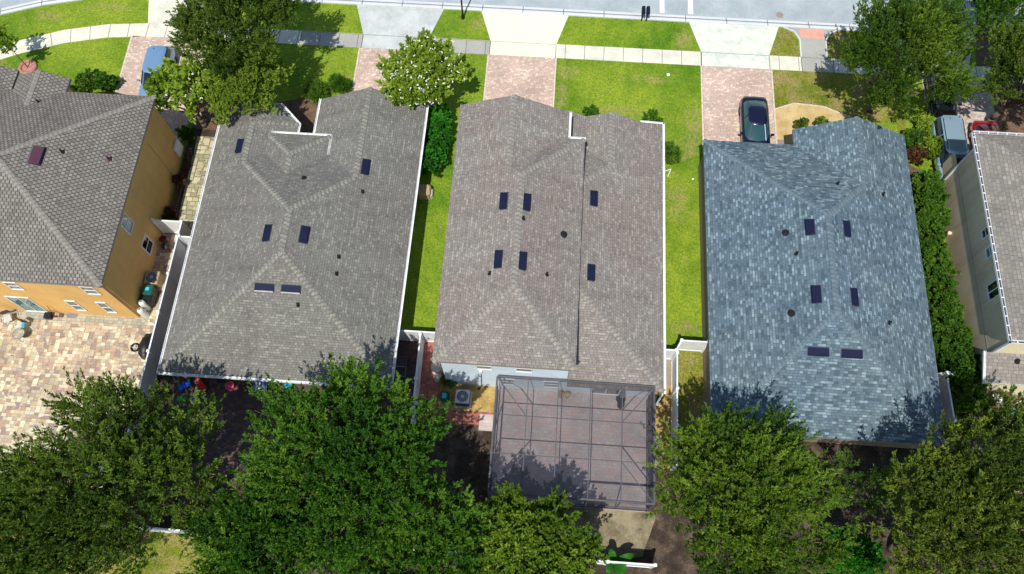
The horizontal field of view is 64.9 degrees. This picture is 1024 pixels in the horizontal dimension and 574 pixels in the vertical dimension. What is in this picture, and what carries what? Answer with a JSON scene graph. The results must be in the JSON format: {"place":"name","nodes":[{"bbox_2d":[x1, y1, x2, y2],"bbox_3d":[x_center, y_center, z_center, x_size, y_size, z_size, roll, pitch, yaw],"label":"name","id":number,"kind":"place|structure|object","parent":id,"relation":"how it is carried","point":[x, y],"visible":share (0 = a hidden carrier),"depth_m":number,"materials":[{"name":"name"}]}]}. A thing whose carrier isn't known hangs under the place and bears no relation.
{"place":"outdoors","nodes":[
{"label":"outdoors","id":0,"kind":"place"},
{"bbox_2d":[0,527,208,573],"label":"back dry grass","id":1,"kind":"structure","parent":0,"point":[168,548],"depth_m":45.69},
{"bbox_2d":[0,439,121,573],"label":"shade tree","id":2,"kind":"object","parent":1,"relation":"on","point":[11,515],"visible":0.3,"depth_m":37.79,"materials":[{"name":"green plant"}]},
{"bbox_2d":[116,36,205,144],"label":"driveway","id":3,"kind":"structure","parent":0,"point":[129,84],"depth_m":58.67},
{"bbox_2d":[136,45,176,99],"bbox_3d":[-25.483,-15.368,57.660,2.250,1.708,4.614,2,67,1],"label":"parked car","id":4,"kind":"object","parent":3,"relation":"on","point":[155,55],"visible":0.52,"depth_m":57.21,"materials":[{"name":"blue metal"}]},
{"bbox_2d":[155,129,216,401],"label":"side soil","id":5,"kind":"structure","parent":0,"point":[169,379],"depth_m":54.88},
{"bbox_2d":[127,235,186,434],"bbox_3d":[-21.825,3.015,49.810,0.200,1.960,13.000,4,67,2],"label":"vinyl fence","id":6,"kind":"object","parent":5,"relation":"on","point":[156,344],"visible":0.61,"depth_m":50.11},
{"bbox_2d":[161,206,176,220],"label":"shrub","id":7,"kind":"object","parent":5,"relation":"on","point":[166,215],"visible":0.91,"depth_m":53.51,"materials":[{"name":"red plant"}]},
{"bbox_2d":[150,218,191,235],"bbox_3d":[-22.289,-3.578,52.571,2.100,1.960,1.000,4,67,2],"label":"vinyl fence","id":8,"kind":"object","parent":5,"relation":"on","point":[180,227],"visible":0.91,"depth_m":52.43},
{"bbox_2d":[174,125,196,145],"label":"shrub","id":9,"kind":"object","parent":5,"relation":"on","point":[184,133],"visible":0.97,"depth_m":55.72,"materials":[{"name":"green plant"}]},
{"bbox_2d":[177,136,214,230],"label":"side pavers","id":10,"kind":"object","parent":5,"relation":"on","point":[195,178],"visible":0.36,"depth_m":55.16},
{"bbox_2d":[161,340,418,483],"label":"patio","id":11,"kind":"structure","parent":0,"point":[238,401],"depth_m":48.94,"materials":[{"name":"brick"}]},
{"bbox_2d":[353,48,419,102],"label":"driveway","id":12,"kind":"structure","parent":0,"point":[366,68],"depth_m":58.68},
{"bbox_2d":[418,342,493,424],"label":"red patio","id":13,"kind":"structure","parent":0,"point":[430,387],"depth_m":49.30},
{"bbox_2d":[430,363,442,381],"bbox_3d":[-4.567,5.171,49.662,0.873,0.420,1.323,-15,68,-6],"label":"boulder pair","id":14,"kind":"object","parent":13,"relation":"on","point":[436,369],"visible":0.78,"depth_m":49.55,"materials":[{"name":"stone"}]},
{"bbox_2d":[0,0,976,535],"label":"ground","id":15,"kind":"structure","parent":0,"point":[634,90],"depth_m":58.19,"materials":[{"name":"plant"}]},
{"bbox_2d":[18,59,36,73],"bbox_3d":[-35.399,-16.064,58.853,1.360,0.260,1.346,4,67,2],"label":"planter ring","id":16,"kind":"object","parent":15,"relation":"on","point":[30,64],"visible":0.85,"depth_m":58.82,"materials":[{"name":"stone"}]},
{"bbox_2d":[0,19,27,67],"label":"young tree","id":17,"kind":"object","parent":16,"relation":"in","point":[8,43],"visible":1,"depth_m":56.37,"materials":[{"name":"green plant"}]},
{"bbox_2d":[71,67,102,91],"bbox_3d":[-30.417,-14.811,57.652,2.412,1.436,1.507,-34,71,-13],"label":"shrub","id":18,"kind":"object","parent":15,"relation":"on","point":[82,81],"visible":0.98,"depth_m":57.38,"materials":[{"name":"green plant"}]},
{"bbox_2d":[0,234,175,488],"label":"patio pavers","id":19,"kind":"object","parent":15,"relation":"on","point":[38,358],"visible":0.27,"depth_m":50.19,"materials":[{"name":"stone"}]},
{"bbox_2d":[0,309,145,325],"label":"patio border","id":20,"kind":"object","parent":19,"relation":"on","point":[97,319],"visible":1,"depth_m":51.28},
{"bbox_2d":[138,333,151,359],"bbox_3d":[-22.697,3.656,50.067,0.734,1.000,1.550,4,67,2],"label":"covered grill","id":21,"kind":"object","parent":19,"relation":"on","point":[144,345],"visible":0.64,"depth_m":49.62,"materials":[{"name":"fabric"}]},
{"bbox_2d":[141,284,158,299],"bbox_3d":[-23.079,0.341,51.382,0.660,1.035,0.700,4,67,2],"label":"wheelie bin","id":22,"kind":"object","parent":19,"relation":"on","point":[150,290],"visible":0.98,"depth_m":51.00,"materials":[{"name":"teal plastic"}]},
{"bbox_2d":[143,270,166,290],"bbox_3d":[-23.044,-0.472,51.844,1.080,0.910,1.100,4,67,2],"label":"air conditioner","id":23,"kind":"object","parent":19,"relation":"on","point":[157,279],"visible":0.98,"depth_m":51.55,"materials":[{"name":"metal"}]},
{"bbox_2d":[0,65,183,317],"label":"house","id":24,"kind":"structure","parent":15,"relation":"on","point":[87,184],"depth_m":48.24,"materials":[{"name":"tile"}]},
{"bbox_2d":[4,296,48,312],"bbox_3d":[-30.292,1.097,50.308,1.481,2.470,0.080,4,67,2],"label":"sliding door","id":25,"kind":"structure","parent":24,"relation":"in","point":[25,303],"depth_m":50.27,"materials":[{"name":"white glass"}]},
{"bbox_2d":[120,212,133,234],"bbox_3d":[-23.424,-3.843,48.992,0.080,1.313,0.881,4,67,2],"label":"window","id":26,"kind":"structure","parent":24,"relation":"in","point":[126,223],"depth_m":48.98,"materials":[{"name":"white glass"}]},
{"bbox_2d":[141,234,153,255],"bbox_3d":[-23.411,-2.715,51.698,0.080,1.336,0.915,4,67,2],"label":"window","id":27,"kind":"structure","parent":24,"relation":"in","point":[147,244],"depth_m":51.70,"materials":[{"name":"glass"}]},
{"bbox_2d":[92,73,120,90],"bbox_3d":[-29.060,-14.641,57.688,2.022,1.224,1.552,4,67,2],"label":"shrub","id":28,"kind":"object","parent":15,"relation":"on","point":[105,82],"visible":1,"depth_m":57.42,"materials":[{"name":"green plant"}]},
{"bbox_2d":[148,0,206,23],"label":"driveway apron","id":29,"kind":"object","parent":15,"relation":"on","point":[157,13],"visible":0.33,"depth_m":60.87,"materials":[{"name":"concrete"}]},
{"bbox_2d":[163,0,304,76],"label":"oak tree","id":30,"kind":"object","parent":15,"relation":"on","point":[190,25],"visible":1,"depth_m":50.72,"materials":[{"name":"green plant"}]},
{"bbox_2d":[157,87,428,390],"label":"house","id":31,"kind":"structure","parent":15,"relation":"on","point":[295,265],"depth_m":48.55,"materials":[{"name":"grey"}]},
{"bbox_2d":[299,31,362,47],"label":"sidewalk panels","id":32,"kind":"object","parent":15,"relation":"on","point":[331,39],"visible":1,"depth_m":59.73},
{"bbox_2d":[326,72,353,93],"bbox_3d":[-12.311,-14.565,57.569,1.997,1.449,1.870,4,67,2],"label":"shrub","id":33,"kind":"object","parent":15,"relation":"on","point":[339,83],"visible":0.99,"depth_m":57.32,"materials":[{"name":"green plant"}]},
{"bbox_2d":[357,5,443,36],"bbox_3d":[-8.544,-19.914,60.383,6.650,0.034,2.760,4,67,2],"label":"driveway apron","id":34,"kind":"object","parent":15,"relation":"on","point":[390,21],"visible":0.86,"depth_m":60.42,"materials":[{"name":"grey concrete"}]},
{"bbox_2d":[399,330,434,341],"bbox_3d":[-5.542,3.044,49.721,3.500,1.960,0.200,4,67,2],"label":"vinyl fence","id":35,"kind":"object","parent":15,"relation":"on","point":[411,335],"visible":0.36,"depth_m":49.63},
{"bbox_2d":[411,332,424,422],"bbox_3d":[-5.713,5.761,48.586,0.202,1.960,5.802,3,67,1],"label":"vinyl fence","id":36,"kind":"object","parent":15,"relation":"on","point":[417,377],"visible":0.78,"depth_m":48.71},
{"bbox_2d":[373,26,467,109],"bbox_3d":[-6.106,-13.914,54.584,6.344,6.192,5.745,-35,71,-13],"label":"flowering tree","id":37,"kind":"object","parent":15,"relation":"on","point":[422,67],"visible":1,"depth_m":52.86,"materials":[{"name":"green plant"}]},
{"bbox_2d":[418,184,433,199],"bbox_3d":[-5.844,-6.423,54.285,1.000,0.850,0.800,4,67,2],"label":"utility cabinet","id":38,"kind":"object","parent":15,"relation":"on","point":[425,192],"visible":0.95,"depth_m":53.96,"materials":[{"name":"beige metal"}]},
{"bbox_2d":[421,102,453,176],"bbox_3d":[-5.054,-9.941,54.744,2.114,2.820,5.570,4,67,2],"label":"clipped hedge","id":39,"kind":"object","parent":15,"relation":"on","point":[435,136],"visible":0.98,"depth_m":54.25,"materials":[{"name":"green plant"}]},
{"bbox_2d":[114,36,776,144],"bbox_3d":[-5.009,-13.317,57.606,47.400,0.036,8.560,4,67,2],"label":"driveway edging","id":40,"kind":"object","parent":15,"relation":"on","point":[553,88],"visible":0.59,"depth_m":58.07,"materials":[{"name":"concrete"}]},
{"bbox_2d":[439,384,495,412],"bbox_3d":[-2.701,6.745,49.235,3.450,0.076,1.700,4,67,2],"label":"straw bed","id":41,"kind":"object","parent":15,"relation":"on","point":[483,399],"visible":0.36,"depth_m":49.19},
{"bbox_2d":[454,389,471,408],"bbox_3d":[-2.983,6.729,48.764,1.040,0.860,1.060,4,67,2],"label":"air conditioner","id":42,"kind":"object","parent":41,"relation":"on","point":[463,398],"visible":1,"depth_m":48.48,"materials":[{"name":"metal"}]},
{"bbox_2d":[479,414,492,430],"bbox_3d":[-1.532,8.195,48.599,0.900,0.120,1.000,4,67,2],"label":"paver pad","id":43,"kind":"object","parent":15,"relation":"on","point":[485,422],"visible":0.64,"depth_m":48.54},
{"bbox_2d":[0,0,990,37],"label":"kerb","id":44,"kind":"structure","parent":15,"relation":"on","point":[580,13],"depth_m":60.58,"materials":[{"name":"concrete"}]},
{"bbox_2d":[482,11,567,43],"bbox_3d":[0.888,-19.335,60.096,6.560,0.034,2.760,4,67,2],"label":"driveway apron","id":45,"kind":"object","parent":15,"relation":"on","point":[524,28],"visible":1,"depth_m":60.11,"materials":[{"name":"beige concrete"}]},
{"bbox_2d":[430,94,665,405],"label":"house","id":46,"kind":"structure","parent":15,"relation":"on","point":[554,264],"depth_m":47.20,"materials":[{"name":"beige"}]},
{"bbox_2d":[591,388,620,395],"bbox_3d":[5.648,6.153,48.211,1.700,2.050,0.080,4,67,2],"label":"sliding door","id":47,"kind":"structure","parent":46,"relation":"in","point":[594,390],"depth_m":48.71,"materials":[{"name":"white plastic"}]},
{"bbox_2d":[491,387,647,511],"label":"cage floor","id":48,"kind":"structure","parent":15,"relation":"on","point":[571,474],"depth_m":47.98,"materials":[{"name":"brick"}]},
{"bbox_2d":[487,376,654,511],"bbox_3d":[3.450,9.060,46.537,9.160,2.993,6.700,4,67,2],"label":"pool cage","id":49,"kind":"object","parent":48,"relation":"on","point":[492,452],"visible":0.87,"depth_m":45.68,"materials":[{"name":"grey metal"}]},
{"bbox_2d":[582,103,598,115],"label":"shrub","id":50,"kind":"object","parent":15,"relation":"on","point":[592,109],"visible":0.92,"depth_m":56.70,"materials":[{"name":"green plant"}]},
{"bbox_2d":[191,38,1023,427],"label":"mulch bed","id":51,"kind":"object","parent":15,"relation":"on","point":[303,110],"visible":0.09,"depth_m":57.13,"materials":[{"name":"brown soil"}]},
{"bbox_2d":[143,57,209,127],"bbox_3d":[-21.742,-12.673,54.230,4.875,6.029,5.135,4,67,2],"label":"magnolia tree","id":52,"kind":"object","parent":51,"relation":"on","point":[174,81],"visible":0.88,"depth_m":52.52,"materials":[{"name":"green plant"}]},
{"bbox_2d":[195,52,293,125],"bbox_3d":[-17.730,-12.647,53.896,6.313,6.629,6.088,4,67,2],"label":"bushy tree","id":53,"kind":"object","parent":51,"relation":"on","point":[225,90],"visible":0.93,"depth_m":51.98,"materials":[{"name":"green plant"}]},
{"bbox_2d":[303,78,330,104],"bbox_3d":[-13.934,-13.940,57.242,2.104,1.373,2.300,4,67,2],"label":"shrub","id":54,"kind":"object","parent":51,"relation":"on","point":[314,90],"visible":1,"depth_m":57.05,"materials":[{"name":"green plant"}]},
{"bbox_2d":[911,169,951,232],"bbox_3d":[27.405,-5.667,52.817,2.271,2.797,4.750,4,67,2],"label":"hedge section","id":55,"kind":"object","parent":51,"relation":"on","point":[933,189],"visible":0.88,"depth_m":52.24,"materials":[{"name":"green plant"}]},
{"bbox_2d":[914,201,948,270],"bbox_3d":[26.693,-3.239,51.899,2.645,2.617,4.894,4,67,2],"label":"hedge section","id":56,"kind":"object","parent":51,"relation":"on","point":[938,228],"visible":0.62,"depth_m":51.34,"materials":[{"name":"green plant"}]},
{"bbox_2d":[920,245,961,323],"bbox_3d":[26.704,-0.201,50.601,3.051,2.666,5.843,4,67,2],"label":"hedge section","id":57,"kind":"object","parent":51,"relation":"on","point":[938,275],"visible":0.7,"depth_m":50.06,"materials":[{"name":"green plant"}]},
{"bbox_2d":[938,371,956,425],"bbox_3d":[25.120,6.706,48.045,1.530,1.960,3.050,4,67,2],"label":"vinyl fence","id":58,"kind":"object","parent":51,"relation":"on","point":[946,398],"visible":0.39,"depth_m":47.67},
{"bbox_2d":[929,296,975,373],"bbox_3d":[26.767,3.018,49.227,3.166,2.720,5.482,4,67,2],"label":"hedge section","id":59,"kind":"object","parent":51,"relation":"on","point":[952,322],"visible":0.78,"depth_m":48.66,"materials":[{"name":"green plant"}]},
{"bbox_2d":[936,342,988,414],"bbox_3d":[26.885,5.439,48.184,2.742,2.774,4.444,4,67,2],"label":"hedge section","id":60,"kind":"object","parent":51,"relation":"on","point":[971,378],"visible":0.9,"depth_m":47.44,"materials":[{"name":"green plant"}]},
{"bbox_2d":[952,408,975,438],"bbox_3d":[26.871,8.102,47.814,1.793,1.403,2.111,4,67,2],"label":"shrub","id":61,"kind":"object","parent":51,"relation":"on","point":[959,414],"visible":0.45,"depth_m":47.56,"materials":[{"name":"green plant"}]},
{"bbox_2d":[641,108,663,123],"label":"shrub","id":62,"kind":"object","parent":15,"relation":"on","point":[653,114],"visible":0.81,"depth_m":56.49,"materials":[{"name":"green plant"}]},
{"bbox_2d":[649,434,660,468],"bbox_3d":[8.458,9.777,47.885,0.730,0.130,2.000,4,67,2],"label":"cage step","id":63,"kind":"object","parent":15,"relation":"on","point":[650,449],"visible":0.29,"depth_m":47.82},
{"bbox_2d":[665,140,681,163],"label":"shrub","id":64,"kind":"object","parent":15,"relation":"on","point":[672,151],"visible":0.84,"depth_m":54.70,"materials":[{"name":"green plant"}]},
{"bbox_2d":[670,351,678,470],"bbox_3d":[9.665,7.329,47.857,0.201,1.960,6.852,4,67,2],"label":"vinyl fence","id":65,"kind":"object","parent":15,"relation":"on","point":[674,393],"visible":0.77,"depth_m":48.06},
{"bbox_2d":[666,338,708,360],"bbox_3d":[10.151,3.820,49.323,3.610,1.960,0.738,-14,68,-5],"label":"vinyl fence","id":66,"kind":"object","parent":15,"relation":"on","point":[690,345],"visible":0.69,"depth_m":49.19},
{"bbox_2d":[678,351,703,424],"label":"house gap grass","id":67,"kind":"structure","parent":15,"relation":"on","point":[690,385],"depth_m":49.42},
{"bbox_2d":[689,22,778,54],"bbox_3d":[16.480,-18.350,59.611,6.660,0.034,2.700,4,67,2],"label":"driveway apron","id":68,"kind":"object","parent":15,"relation":"on","point":[734,39],"visible":1,"depth_m":59.62,"materials":[{"name":"white concrete"}]},
{"bbox_2d":[701,52,769,68],"bbox_3d":[16.336,-16.542,58.850,4.980,0.043,1.245,4,67,2],"label":"sidewalk crossing","id":69,"kind":"object","parent":15,"relation":"on","point":[735,60],"visible":1,"depth_m":58.84,"materials":[{"name":"white concrete"}]},
{"bbox_2d":[790,28,832,57],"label":"ramp walk","id":70,"kind":"structure","parent":15,"relation":"on","point":[812,48],"depth_m":59.34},
{"bbox_2d":[799,29,823,38],"bbox_3d":[22.264,-18.764,59.779,1.800,0.092,0.860,4,67,2],"label":"tactile plate","id":71,"kind":"object","parent":70,"relation":"on","point":[811,33],"visible":1,"depth_m":59.75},
{"bbox_2d":[801,57,834,72],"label":"sidewalk panels","id":72,"kind":"object","parent":15,"relation":"on","point":[808,64],"visible":1,"depth_m":58.66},
{"bbox_2d":[698,116,946,448],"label":"house","id":73,"kind":"structure","parent":15,"relation":"on","point":[814,302],"depth_m":47.51,"materials":[{"name":"blue"}]},
{"bbox_2d":[912,111,935,135],"bbox_3d":[28.817,-11.315,55.997,1.870,1.272,1.813,-23,69,-9],"label":"shrub","id":74,"kind":"object","parent":15,"relation":"on","point":[923,121],"visible":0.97,"depth_m":55.75,"materials":[{"name":"green plant"}]},
{"bbox_2d":[916,135,943,159],"bbox_3d":[28.643,-9.490,54.938,2.468,1.822,1.822,4,67,2],"label":"shrub","id":75,"kind":"object","parent":15,"relation":"on","point":[935,143],"visible":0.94,"depth_m":54.48,"materials":[{"name":"green plant"}]},
{"bbox_2d":[938,131,1023,394],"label":"house","id":76,"kind":"structure","parent":15,"relation":"on","point":[984,186],"depth_m":48.14,"materials":[{"name":"grey"}]},
{"bbox_2d":[986,279,998,301],"bbox_3d":[28.206,0.182,47.180,0.080,1.128,1.010,4,67,2],"label":"window","id":77,"kind":"structure","parent":76,"relation":"in","point":[992,288],"depth_m":47.24,"materials":[{"name":"glass"}]},
{"bbox_2d":[952,0,1023,60],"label":"oak tree","id":78,"kind":"object","parent":15,"relation":"on","point":[999,9],"visible":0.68,"depth_m":51.59,"materials":[{"name":"green plant"}]},
{"bbox_2d":[977,17,1023,120],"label":"oak tree","id":79,"kind":"object","parent":15,"relation":"on","point":[1010,40],"visible":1,"depth_m":50.37,"materials":[{"name":"green plant"}]},
{"bbox_2d":[0,0,1023,29],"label":"road","id":80,"kind":"structure","parent":0,"point":[831,11],"depth_m":60.80,"materials":[{"name":"asphalt"}]},
{"bbox_2d":[0,23,1023,82],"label":"sidewalk","id":81,"kind":"structure","parent":0,"point":[791,63],"depth_m":59.31,"materials":[{"name":"concrete"}]},
{"bbox_2d":[361,34,417,49],"bbox_3d":[-8.656,-18.075,59.610,4.940,0.043,1.245,4,67,2],"label":"sidewalk crossing","id":82,"kind":"object","parent":81,"relation":"on","point":[380,42],"visible":0.57,"depth_m":59.64,"materials":[{"name":"grey concrete"}]},
{"bbox_2d":[432,38,490,54],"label":"sidewalk panels","id":83,"kind":"object","parent":81,"relation":"on","point":[472,46],"visible":0.62,"depth_m":59.44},
{"bbox_2d":[490,41,555,57],"bbox_3d":[0.797,-17.495,59.322,4.890,0.043,1.245,4,67,2],"label":"sidewalk crossing","id":84,"kind":"object","parent":81,"relation":"on","point":[522,49],"visible":1,"depth_m":59.30,"materials":[{"name":"beige concrete"}]},
{"bbox_2d":[485,55,554,105],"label":"driveway","id":85,"kind":"structure","parent":0,"point":[531,78],"depth_m":58.34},
{"bbox_2d":[102,402,1023,573],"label":"back yard soil","id":86,"kind":"structure","parent":0,"point":[463,451],"depth_m":46.89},
{"bbox_2d":[0,366,227,573],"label":"shade tree","id":87,"kind":"object","parent":86,"relation":"on","point":[142,481],"visible":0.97,"depth_m":38.44,"materials":[{"name":"green plant"}]},
{"bbox_2d":[175,449,357,573],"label":"shade tree","id":88,"kind":"object","parent":86,"relation":"on","point":[221,540],"visible":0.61,"depth_m":37.75,"materials":[{"name":"green plant"}]},
{"bbox_2d":[228,351,455,573],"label":"shade tree","id":89,"kind":"object","parent":86,"relation":"on","point":[362,495],"visible":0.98,"depth_m":37.63,"materials":[{"name":"green plant"}]},
{"bbox_2d":[103,525,656,568],"bbox_3d":[-7.465,14.461,44.955,30.750,1.960,0.200,4,67,2],"label":"vinyl fence","id":90,"kind":"object","parent":86,"relation":"on","point":[630,564],"visible":0.2,"depth_m":44.53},
{"bbox_2d":[336,461,510,573],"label":"shade tree","id":91,"kind":"object","parent":86,"relation":"on","point":[435,549],"visible":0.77,"depth_m":38.80,"materials":[{"name":"green plant"}]},
{"bbox_2d":[451,481,610,573],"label":"tree","id":92,"kind":"object","parent":86,"relation":"on","point":[538,541],"visible":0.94,"depth_m":40.02,"materials":[{"name":"green plant"}]},
{"bbox_2d":[563,507,656,558],"bbox_3d":[5.542,14.189,46.090,5.600,0.062,2.900,4,67,2],"label":"pale soil patch","id":93,"kind":"object","parent":86,"relation":"on","point":[622,532],"visible":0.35,"depth_m":46.21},
{"bbox_2d":[605,549,633,573],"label":"banana plant","id":94,"kind":"object","parent":86,"relation":"on","point":[617,568],"visible":0.84,"depth_m":44.27,"materials":[{"name":"green plant"}]},
{"bbox_2d":[649,361,670,468],"bbox_3d":[8.908,7.645,48.812,1.550,0.062,6.700,4,67,2],"label":"gravel strip","id":95,"kind":"object","parent":86,"relation":"on","point":[662,410],"visible":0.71,"depth_m":48.70,"materials":[{"name":"gravel"}]},
{"bbox_2d":[642,399,860,573],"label":"shade tree","id":96,"kind":"object","parent":86,"relation":"on","point":[753,538],"visible":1,"depth_m":38.19,"materials":[{"name":"green plant"}]},
{"bbox_2d":[824,524,886,573],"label":"bushy shrub","id":97,"kind":"object","parent":86,"relation":"on","point":[866,558],"visible":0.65,"depth_m":42.91,"materials":[{"name":"green plant"}]},
{"bbox_2d":[829,446,915,538],"bbox_3d":[19.092,11.492,44.022,4.351,5.865,4.796,4,67,2],"label":"sapling tree","id":98,"kind":"object","parent":86,"relation":"on","point":[879,478],"visible":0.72,"depth_m":42.74,"materials":[{"name":"green plant"}]},
{"bbox_2d":[866,441,1023,573],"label":"shade tree","id":99,"kind":"object","parent":86,"relation":"on","point":[960,516],"visible":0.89,"depth_m":37.94,"materials":[{"name":"green plant"}]},
{"bbox_2d":[908,378,1023,558],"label":"shade tree","id":100,"kind":"object","parent":86,"relation":"on","point":[1010,435],"visible":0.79,"depth_m":38.85,"materials":[{"name":"green plant"}]},
{"bbox_2d":[702,66,774,143],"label":"driveway","id":101,"kind":"structure","parent":0,"point":[726,90],"depth_m":57.66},
{"bbox_2d":[738,96,774,142],"bbox_3d":[16.892,-11.205,55.783,2.340,1.588,4.764,4,67,2],"label":"parked car","id":102,"kind":"object","parent":101,"relation":"on","point":[753,111],"visible":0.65,"depth_m":55.33,"materials":[{"name":"black paint"}]},
{"bbox_2d":[770,28,867,59],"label":"verge lawn","id":103,"kind":"structure","parent":0,"point":[786,43],"depth_m":59.42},
{"bbox_2d":[772,70,910,164],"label":"thin lawn","id":104,"kind":"structure","parent":0,"point":[846,94],"depth_m":57.72,"materials":[{"name":"plant"}]},
{"bbox_2d":[775,104,847,144],"bbox_3d":[21.764,-10.522,56.351,6.480,0.060,5.300,4,67,2],"label":"gravel bed","id":105,"kind":"object","parent":104,"relation":"on","point":[786,116],"visible":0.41,"depth_m":56.97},
{"bbox_2d":[838,0,984,122],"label":"oak tree","id":106,"kind":"object","parent":104,"relation":"on","point":[941,21],"visible":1,"depth_m":49.73,"materials":[{"name":"green plant"}]},
{"bbox_2d":[901,128,924,147],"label":"shrub","id":107,"kind":"object","parent":104,"relation":"on","point":[913,137],"visible":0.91,"depth_m":54.86,"materials":[{"name":"green plant"}]},
{"bbox_2d":[907,143,927,165],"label":"shrub","id":108,"kind":"object","parent":104,"relation":"on","point":[914,153],"visible":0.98,"depth_m":54.66,"materials":[{"name":"red plant"}]},
{"bbox_2d":[921,78,996,151],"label":"driveway","id":109,"kind":"structure","parent":0,"point":[970,112],"depth_m":57.14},
{"bbox_2d":[924,74,961,117],"bbox_3d":[30.361,-13.502,56.697,2.250,1.558,4.714,6,67,3],"label":"parked car","id":110,"kind":"object","parent":109,"relation":"on","point":[938,109],"visible":0.3,"depth_m":56.09,"materials":[{"name":"black paint"}]},
{"bbox_2d":[927,115,968,181],"bbox_3d":[29.861,-9.334,54.793,2.380,1.858,5.015,4,67,2],"label":"parked van","id":111,"kind":"object","parent":109,"relation":"on","point":[950,130],"visible":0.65,"depth_m":54.32,"materials":[{"name":"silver paint"}]},
{"bbox_2d":[968,121,999,145],"bbox_3d":[32.617,-9.382,54.963,2.250,1.558,4.614,4,67,2],"label":"parked car","id":112,"kind":"object","parent":109,"relation":"on","point":[992,126],"visible":0.24,"depth_m":55.51,"materials":[{"name":"red paint"}]},
{"bbox_2d":[966,386,1023,492],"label":"yard ground","id":113,"kind":"structure","parent":0,"point":[975,441],"depth_m":48.29,"materials":[{"name":"plant"}]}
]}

